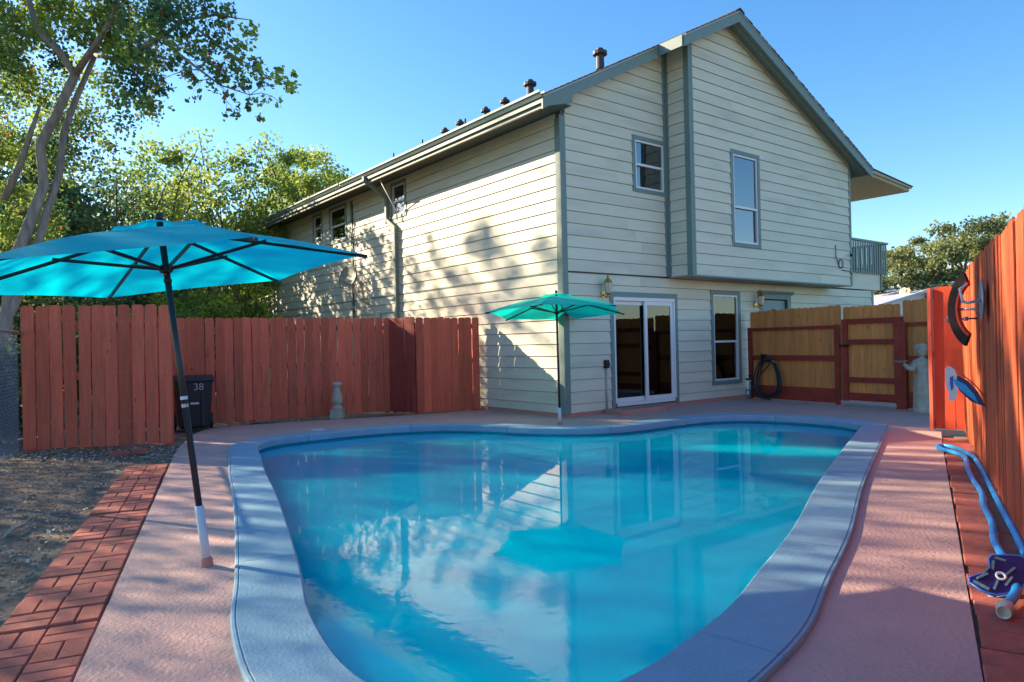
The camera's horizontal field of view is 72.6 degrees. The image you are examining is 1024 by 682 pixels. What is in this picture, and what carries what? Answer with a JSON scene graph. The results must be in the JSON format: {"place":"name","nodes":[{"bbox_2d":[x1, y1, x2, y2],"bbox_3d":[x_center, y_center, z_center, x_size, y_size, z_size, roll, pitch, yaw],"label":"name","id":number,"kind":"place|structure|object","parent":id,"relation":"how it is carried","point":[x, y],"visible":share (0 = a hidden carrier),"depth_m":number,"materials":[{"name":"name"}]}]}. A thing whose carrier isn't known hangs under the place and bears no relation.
{"place":"outdoors","nodes":[
{"label":"outdoors","id":0,"kind":"place"},
{"bbox_2d":[0,411,451,626],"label":"dirt yard","id":1,"kind":"structure","parent":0,"point":[9,606],"depth_m":6.41,"materials":[{"name":"brown soil"}]},
{"bbox_2d":[0,328,19,464],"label":"chain link fence","id":2,"kind":"object","parent":1,"relation":"on","point":[7,331],"visible":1,"depth_m":8.33,"materials":[{"name":"metal"}]},
{"bbox_2d":[2,517,31,537],"bbox_3d":[-3.606,1.377,5.095,0.057,0.096,0.413,-1,0,-7],"label":"fallen branch","id":3,"kind":"object","parent":1,"relation":"on","point":[10,531],"visible":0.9,"depth_m":4.99,"materials":[{"name":"grey wood"}]},
{"bbox_2d":[0,446,137,609],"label":"dirt clods","id":4,"kind":"object","parent":1,"relation":"on","point":[42,558],"visible":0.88,"depth_m":6.02,"materials":[{"name":"soil"}]},
{"bbox_2d":[0,463,168,681],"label":"paver path","id":5,"kind":"structure","parent":1,"relation":"on","point":[48,627],"depth_m":3.67,"materials":[{"name":"red brick"}]},
{"bbox_2d":[20,304,173,451],"bbox_3d":[-5.414,0.465,9.161,1.758,1.877,0.162,-1,0,-13],"label":"wooden fence","id":6,"kind":"object","parent":1,"relation":"on","point":[46,375],"visible":0.99,"depth_m":9.09,"materials":[{"name":"red wood"}]},
{"bbox_2d":[109,450,127,456],"bbox_3d":[-4.807,1.380,8.520,0.200,0.057,0.090,-1,0,-33],"label":"loose brick","id":7,"kind":"object","parent":1,"relation":"on","point":[117,453],"visible":0.86,"depth_m":8.48,"materials":[{"name":"red brick"}]},
{"bbox_2d":[129,448,148,454],"bbox_3d":[-4.632,1.372,8.657,0.200,0.057,0.090,-1,0,-38],"label":"loose brick","id":8,"kind":"object","parent":1,"relation":"on","point":[138,451],"visible":0.86,"depth_m":8.63,"materials":[{"name":"red brick"}]},
{"bbox_2d":[173,374,213,429],"bbox_3d":[-5.055,0.981,11.057,0.608,0.885,0.757,-1,0,-28],"label":"trash bin","id":9,"kind":"object","parent":1,"relation":"on","point":[199,390],"visible":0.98,"depth_m":10.83,"materials":[{"name":"black plastic"}]},
{"bbox_2d":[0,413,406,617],"bbox_3d":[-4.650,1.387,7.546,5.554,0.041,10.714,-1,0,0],"label":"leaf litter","id":10,"kind":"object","parent":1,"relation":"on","point":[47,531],"visible":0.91,"depth_m":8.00,"materials":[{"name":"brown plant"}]},
{"bbox_2d":[91,317,389,430],"bbox_3d":[-4.478,0.495,11.981,5.011,1.798,0.163,-1,0,-31],"label":"wooden fence","id":11,"kind":"object","parent":1,"relation":"on","point":[250,366],"visible":0.72,"depth_m":12.19,"materials":[{"name":"red wood"}]},
{"bbox_2d":[330,382,344,418],"bbox_3d":[-3.098,1.050,12.356,0.210,0.650,0.210,-1,0,0],"label":"concrete baluster","id":12,"kind":"object","parent":1,"relation":"on","point":[337,410],"visible":1,"depth_m":12.28,"materials":[{"name":"grey concrete"}]},
{"bbox_2d":[389,317,416,413],"bbox_3d":[-1.991,0.450,12.991,0.728,1.787,0.160,-1,0,40],"label":"wooden fence","id":13,"kind":"object","parent":1,"relation":"on","point":[403,392],"visible":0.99,"depth_m":12.92,"materials":[{"name":"red wood"}]},
{"bbox_2d":[17,388,966,438],"bbox_3d":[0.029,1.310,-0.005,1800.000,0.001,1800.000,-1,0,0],"label":"ground","id":14,"kind":"structure","parent":0,"point":[959,436],"depth_m":13.91,"materials":[{"name":"brown soil"}]},
{"bbox_2d":[1,94,30,126],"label":"shade tree","id":15,"kind":"object","parent":14,"relation":"on","point":[14,114],"visible":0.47,"depth_m":16.93,"materials":[{"name":"green plant"}]},
{"bbox_2d":[0,337,50,444],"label":"bush","id":16,"kind":"object","parent":14,"relation":"on","point":[19,394],"visible":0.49,"depth_m":9.87,"materials":[{"name":"plant"}]},
{"bbox_2d":[0,31,74,135],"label":"shade tree","id":17,"kind":"object","parent":14,"relation":"on","point":[5,99],"visible":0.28,"depth_m":18.99,"materials":[{"name":"green plant"}]},
{"bbox_2d":[0,100,87,184],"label":"shade tree","id":18,"kind":"object","parent":14,"relation":"on","point":[22,124],"depth_m":24.38,"materials":[{"name":"green plant"}]},
{"bbox_2d":[0,117,104,344],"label":"evergreen tree","id":19,"kind":"object","parent":14,"relation":"on","point":[24,213],"visible":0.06,"depth_m":16.64,"materials":[{"name":"green plant"}]},
{"bbox_2d":[13,295,122,414],"bbox_3d":[-9.005,0.045,14.128,2.664,3.180,2.790,-1,0,0],"label":"bush","id":20,"kind":"object","parent":14,"relation":"on","point":[17,316],"visible":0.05,"depth_m":14.08,"materials":[{"name":"green plant"}]},
{"bbox_2d":[0,141,135,400],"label":"evergreen tree","id":21,"kind":"object","parent":14,"relation":"on","point":[2,172],"visible":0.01,"depth_m":18.82,"materials":[{"name":"green plant"}]},
{"bbox_2d":[1,144,221,405],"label":"evergreen tree","id":22,"kind":"object","parent":14,"relation":"on","point":[88,214],"visible":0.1,"depth_m":17.18,"materials":[{"name":"green plant"}]},
{"bbox_2d":[49,293,196,398],"bbox_3d":[-8.109,0.087,14.597,2.687,3.033,2.618,-1,0,24],"label":"bush","id":23,"kind":"object","parent":14,"relation":"on","point":[102,301],"visible":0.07,"depth_m":14.62,"materials":[{"name":"green plant"}]},
{"bbox_2d":[66,180,206,308],"bbox_3d":[-10.842,-1.357,19.922,4.380,6.474,4.129,-1,0,-37],"label":"evergreen tree","id":24,"kind":"object","parent":14,"relation":"on","point":[125,215],"visible":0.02,"depth_m":19.78,"materials":[{"name":"green plant"}]},
{"bbox_2d":[0,0,301,436],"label":"tallow tree","id":25,"kind":"object","parent":14,"relation":"on","point":[106,16],"visible":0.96,"depth_m":10.59,"materials":[{"name":"green plant"}]},
{"bbox_2d":[90,131,219,230],"bbox_3d":[-11.633,-2.631,22.891,4.484,8.684,4.530,-1,0,-39],"label":"autumn tree","id":26,"kind":"object","parent":14,"relation":"on","point":[152,146],"visible":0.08,"depth_m":22.52,"materials":[{"name":"green plant"}]},
{"bbox_2d":[142,291,222,395],"bbox_3d":[-7.183,0.261,14.659,2.273,2.653,2.303,-1,0,-34],"label":"bush","id":27,"kind":"object","parent":14,"relation":"on","point":[154,299],"visible":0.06,"depth_m":14.53,"materials":[{"name":"green plant"}]},
{"bbox_2d":[91,126,288,321],"bbox_3d":[-9.457,-2.486,21.155,5.808,8.308,5.051,-1,0,0],"label":"autumn tree","id":28,"kind":"object","parent":14,"relation":"on","point":[175,157],"visible":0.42,"depth_m":20.21,"materials":[{"name":"green plant"}]},
{"bbox_2d":[144,286,257,397],"bbox_3d":[-6.888,-0.075,15.576,2.426,3.278,2.459,-1,0,0],"label":"bush","id":29,"kind":"object","parent":14,"relation":"on","point":[215,307],"visible":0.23,"depth_m":15.13,"materials":[{"name":"green plant"}]},
{"bbox_2d":[164,131,313,318],"bbox_3d":[-8.665,-2.567,22.931,5.636,8.414,5.531,-1,0,0],"label":"autumn tree","id":30,"kind":"object","parent":14,"relation":"on","point":[289,157],"visible":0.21,"depth_m":22.02,"materials":[{"name":"green plant"}]},
{"bbox_2d":[195,282,283,402],"bbox_3d":[-6.374,-0.041,16.232,2.403,3.253,2.203,-1,0,37],"label":"bush","id":31,"kind":"object","parent":14,"relation":"on","point":[262,306],"visible":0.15,"depth_m":16.10,"materials":[{"name":"green plant"}]},
{"bbox_2d":[228,144,353,233],"bbox_3d":[-7.456,-2.821,24.956,5.585,8.906,5.749,-1,0,0],"label":"autumn tree","id":32,"kind":"object","parent":14,"relation":"on","point":[310,183],"visible":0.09,"depth_m":24.50,"materials":[{"name":"green plant"}]},
{"bbox_2d":[299,169,350,197],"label":"autumn tree","id":33,"kind":"object","parent":14,"relation":"on","point":[321,182],"visible":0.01,"depth_m":28.34,"materials":[{"name":"green plant"}]},
{"bbox_2d":[259,421,855,450],"bbox_3d":[1.613,2.103,7.445,8.003,1.680,8.413,-1,0,-22],"label":"pool basin","id":34,"kind":"object","parent":14,"relation":"in","point":[556,434],"visible":0.06,"depth_m":10.38,"materials":[{"name":"paint"}]},
{"bbox_2d":[259,422,856,681],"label":"pool water","id":35,"kind":"structure","parent":34,"relation":"in","point":[458,557],"depth_m":4.78,"materials":[{"name":"blue liquid"}]},
{"bbox_2d":[237,7,912,417],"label":"house","id":36,"kind":"structure","parent":14,"relation":"on","point":[691,193],"depth_m":13.28,"materials":[{"name":"paint"}]},
{"bbox_2d":[312,212,322,242],"bbox_3d":[-5.328,-3.179,19.625,0.336,0.760,0.660,-1,0,-38],"label":"window","id":37,"kind":"structure","parent":36,"relation":"in","point":[317,224],"depth_m":19.61,"materials":[{"name":"white glass"}]},
{"bbox_2d":[329,202,347,244],"bbox_3d":[-4.487,-3.092,18.556,0.336,0.980,1.100,-1,0,-38],"label":"window","id":38,"kind":"structure","parent":36,"relation":"in","point":[337,214],"depth_m":18.51,"materials":[{"name":"white glass"}]},
{"bbox_2d":[333,264,369,306],"bbox_3d":[-3.998,-1.359,17.146,0.872,1.083,0.552,-1,0,-24],"label":"satellite dish","id":39,"kind":"object","parent":36,"relation":"attached to","point":[347,276],"visible":1,"depth_m":17.14,"materials":[{"name":"paint"}]},
{"bbox_2d":[373,312,379,318],"bbox_3d":[-3.455,-0.416,16.943,0.100,0.527,0.921,-1,0,-38],"label":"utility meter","id":40,"kind":"object","parent":36,"relation":"attached to","point":[376,315],"visible":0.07,"depth_m":16.59,"materials":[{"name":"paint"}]},
{"bbox_2d":[390,178,406,219],"bbox_3d":[-2.382,-3.223,16.005,0.536,0.830,0.710,-1,0,-38],"label":"window","id":41,"kind":"structure","parent":36,"relation":"in","point":[398,193],"depth_m":15.88,"materials":[{"name":"white glass"}]},
{"bbox_2d":[601,275,611,297],"bbox_3d":[1.630,-0.940,11.999,0.164,0.401,0.201,-1,0,-38],"label":"wall lantern","id":42,"kind":"object","parent":36,"relation":"attached to","point":[607,283],"depth_m":11.94,"materials":[{"name":"gold metal"}]},
{"bbox_2d":[604,360,609,408],"bbox_3d":[1.668,0.817,12.070,0.115,0.976,0.081,-1,0,-38],"label":"switch box","id":43,"kind":"object","parent":36,"relation":"attached to","point":[606,364],"visible":0.9,"depth_m":12.06,"materials":[{"name":"black metal"}]},
{"bbox_2d":[609,291,679,407],"bbox_3d":[2.423,0.168,12.779,1.823,2.095,0.112,-1,0,-38],"label":"sliding door","id":44,"kind":"structure","parent":36,"relation":"in","point":[644,354],"depth_m":12.77,"materials":[{"name":"clear glass"}]},
{"bbox_2d":[631,134,666,196],"bbox_3d":[2.391,-3.226,13.091,0.940,1.035,0.536,-1,0,-38],"label":"window","id":45,"kind":"structure","parent":36,"relation":"in","point":[649,176],"depth_m":12.92,"materials":[{"name":"clear glass"}]},
{"bbox_2d":[710,290,741,384],"bbox_3d":[4.292,-0.070,14.377,1.005,1.910,0.336,-1,0,-38],"label":"window","id":46,"kind":"structure","parent":36,"relation":"in","point":[725,311],"depth_m":14.30,"materials":[{"name":"clear glass"}]},
{"bbox_2d":[729,148,761,248],"bbox_3d":[4.540,-2.793,13.929,0.980,1.890,0.336,-1,0,-38],"label":"window","id":47,"kind":"structure","parent":36,"relation":"in","point":[744,166],"depth_m":13.86,"materials":[{"name":"clear glass"}]},
{"bbox_2d":[754,290,763,308],"bbox_3d":[5.261,-0.890,14.826,0.164,0.401,0.201,-1,0,-38],"label":"wall lantern","id":48,"kind":"object","parent":36,"relation":"attached to","point":[760,298],"depth_m":14.77,"materials":[{"name":"gold metal"}]},
{"bbox_2d":[757,290,793,311],"bbox_3d":[5.826,0.027,15.391,1.360,2.245,0.155,-1,0,-38],"label":"front door","id":49,"kind":"structure","parent":36,"relation":"in","point":[772,305],"depth_m":15.43,"materials":[{"name":"white glass"}]},
{"bbox_2d":[835,245,853,273],"bbox_3d":[7.719,-1.876,16.118,0.753,0.647,0.100,-1,0,-38],"label":"cable loop","id":50,"kind":"object","parent":36,"relation":"attached to","point":[851,255],"visible":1,"depth_m":16.09,"materials":[{"name":"black metal"}]},
{"bbox_2d":[874,281,954,316],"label":"neighbour house","id":51,"kind":"structure","parent":14,"relation":"on","point":[892,295],"depth_m":30.02,"materials":[{"name":"metal"}]},
{"bbox_2d":[874,239,969,297],"bbox_3d":[19.073,-1.806,32.974,7.278,5.744,7.530,-1,0,0],"label":"live oak","id":52,"kind":"object","parent":14,"relation":"on","point":[908,265],"visible":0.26,"depth_m":31.09,"materials":[{"name":"green plant"}]},
{"bbox_2d":[890,215,1015,284],"bbox_3d":[23.331,-2.572,35.054,7.916,7.144,8.342,-1,0,0],"label":"live oak","id":53,"kind":"object","parent":14,"relation":"on","point":[969,238],"visible":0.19,"depth_m":33.77,"materials":[{"name":"green plant"}]},
{"bbox_2d":[942,438,1023,681],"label":"paver strip","id":54,"kind":"object","parent":14,"relation":"on","point":[1000,644],"visible":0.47,"depth_m":3.79,"materials":[{"name":"red brick"}]},
{"bbox_2d":[935,443,1023,619],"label":"vacuum hose","id":55,"kind":"object","parent":54,"relation":"on","point":[1005,608],"visible":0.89,"depth_m":4.50,"materials":[{"name":"blue plastic"}]},
{"bbox_2d":[962,203,1023,540],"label":"wooden fence","id":56,"kind":"object","parent":54,"relation":"on","point":[993,360],"visible":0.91,"depth_m":4.88,"materials":[{"name":"red wood"}]},
{"bbox_2d":[945,316,977,322],"bbox_3d":[4.217,-0.207,6.542,0.268,0.080,0.038,-1,0,26],"label":"wall hook","id":57,"kind":"object","parent":56,"relation":"attached to","point":[966,318],"depth_m":6.51,"materials":[{"name":"metal"}]},
{"bbox_2d":[948,272,978,345],"bbox_3d":[4.074,-0.286,6.277,0.068,0.662,0.254,-1,0,-36],"label":"pool brush","id":58,"kind":"object","parent":56,"relation":"attached to","point":[962,333],"visible":0.88,"depth_m":6.29,"materials":[{"name":"plastic"}]},
{"bbox_2d":[945,366,985,406],"bbox_3d":[3.993,0.403,6.051,0.398,0.366,0.064,-1,0,41],"label":"pool scrub head","id":59,"kind":"object","parent":56,"relation":"hanging from","point":[954,382],"visible":0.9,"depth_m":6.09},
{"bbox_2d":[958,280,984,319],"bbox_3d":[3.793,-0.332,5.634,0.212,0.320,0.250,-1,0,-10],"label":"hose hanger","id":60,"kind":"object","parent":56,"relation":"attached to","point":[981,297],"visible":1,"depth_m":5.66,"materials":[{"name":"metal"}]},
{"bbox_2d":[968,554,1023,596],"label":"pool vacuum","id":61,"kind":"object","parent":54,"relation":"on","point":[999,575],"visible":0.94,"depth_m":3.33,"materials":[{"name":"blue plastic"}]},
{"bbox_2d":[954,210,1014,270],"bbox_3d":[28.168,-3.322,36.042,10.090,8.488,8.966,-1,0,0],"label":"live oak","id":62,"kind":"object","parent":14,"relation":"on","point":[1003,215],"visible":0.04,"depth_m":37.80,"materials":[{"name":"green plant"}]},
{"bbox_2d":[0,0,1023,287],"label":"sky","id":63,"kind":"structure","parent":0,"point":[930,93],"materials":[{"name":"blue"}]},
{"bbox_2d":[73,398,982,681],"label":"pool deck","id":64,"kind":"structure","parent":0,"point":[897,606],"depth_m":3.74,"materials":[{"name":"pink concrete"}]},
{"bbox_2d":[0,212,367,567],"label":"patio umbrella","id":65,"kind":"object","parent":64,"relation":"on","point":[158,254],"visible":1,"depth_m":4.11,"materials":[{"name":"teal fabric"}]},
{"bbox_2d":[415,317,479,413],"bbox_3d":[-1.207,0.442,13.013,1.250,1.768,0.163,-1,0,-26],"label":"wooden fence","id":66,"kind":"object","parent":64,"relation":"on","point":[447,361],"visible":1,"depth_m":12.94,"materials":[{"name":"red wood"}]},
{"bbox_2d":[485,290,624,424],"bbox_3d":[0.702,0.251,10.708,2.182,2.073,2.174,-1,0,0],"label":"patio umbrella","id":67,"kind":"object","parent":64,"relation":"on","point":[555,305],"visible":0.97,"depth_m":10.81,"materials":[{"name":"teal fabric"}]},
{"bbox_2d":[227,413,889,681],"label":"pool coping","id":68,"kind":"object","parent":64,"relation":"on","point":[759,628],"visible":0.98,"depth_m":3.59,"materials":[{"name":"blue paint"}]},
{"bbox_2d":[604,403,666,415],"bbox_3d":[2.349,1.203,12.373,1.570,0.085,0.452,-1,0,-38],"label":"door step","id":69,"kind":"object","parent":64,"relation":"on","point":[639,409],"depth_m":12.06,"materials":[{"name":"concrete"}]},
{"bbox_2d":[745,375,752,398],"bbox_3d":[4.945,0.954,14.460,0.210,0.495,0.130,-1,0,40],"label":"garden spigot","id":70,"kind":"object","parent":64,"relation":"on","point":[748,393],"visible":0.97,"depth_m":14.46,"materials":[{"name":"grey metal"}]},
{"bbox_2d":[747,305,842,404],"bbox_3d":[5.497,0.266,13.677,0.111,1.830,2.092,-1,0,-30],"label":"cedar fence","id":71,"kind":"object","parent":64,"relation":"on","point":[801,348],"visible":0.94,"depth_m":13.55,"materials":[{"name":"brown wood"}]},
{"bbox_2d":[748,354,781,399],"bbox_3d":[5.101,0.722,14.104,0.157,0.923,0.896,-1,0,-30],"label":"garden hose","id":72,"kind":"object","parent":71,"relation":"hanging from","point":[778,379],"visible":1,"depth_m":14.04,"materials":[{"name":"rubber"}]},
{"bbox_2d":[894,317,902,408],"bbox_3d":[6.566,0.370,11.802,0.090,1.560,0.100,-1,0,-30],"label":"gate post","id":73,"kind":"object","parent":64,"relation":"on","point":[897,320],"visible":0.71,"depth_m":11.78,"materials":[{"name":"red wood"}]},
{"bbox_2d":[839,304,900,407],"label":"wooden gate","id":74,"kind":"structure","parent":73,"relation":"attached to","point":[868,352],"depth_m":12.31,"materials":[{"name":"brown wood"}]},
{"bbox_2d":[893,343,934,412],"bbox_3d":[6.519,0.592,11.226,0.675,1.115,0.410,-1,0,30],"label":"garden statue","id":75,"kind":"object","parent":64,"relation":"on","point":[920,366],"visible":0.92,"depth_m":11.15,"materials":[{"name":"stone"}]},
{"bbox_2d":[900,298,933,409],"bbox_3d":[7.022,0.202,11.034,0.111,1.871,1.710,-1,0,-30],"label":"cedar fence","id":76,"kind":"object","parent":64,"relation":"on","point":[913,328],"visible":0.22,"depth_m":11.67,"materials":[{"name":"brown wood"}]},
{"bbox_2d":[927,288,935,428],"bbox_3d":[5.456,0.229,9.069,0.100,1.830,0.040,-1,0,-42],"label":"fence post","id":77,"kind":"object","parent":64,"relation":"on","point":[931,365],"visible":1,"depth_m":9.04,"materials":[{"name":"red wood"}]},
{"bbox_2d":[933,286,964,429],"bbox_3d":[5.656,0.213,8.892,0.069,1.833,0.465,-1,0,-42],"label":"wooden fence","id":78,"kind":"object","parent":64,"relation":"on","point":[948,346],"visible":0.56,"depth_m":8.96,"materials":[{"name":"orange paint"}]},
{"bbox_2d":[897,285,910,294],"bbox_3d":[16.898,-1.761,30.174,0.572,1.342,0.484,-1,0,0],"label":"satellite dish","id":79,"kind":"object","parent":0,"point":[905,290],"visible":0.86,"depth_m":30.17,"materials":[{"name":"grey metal"}]}
]}

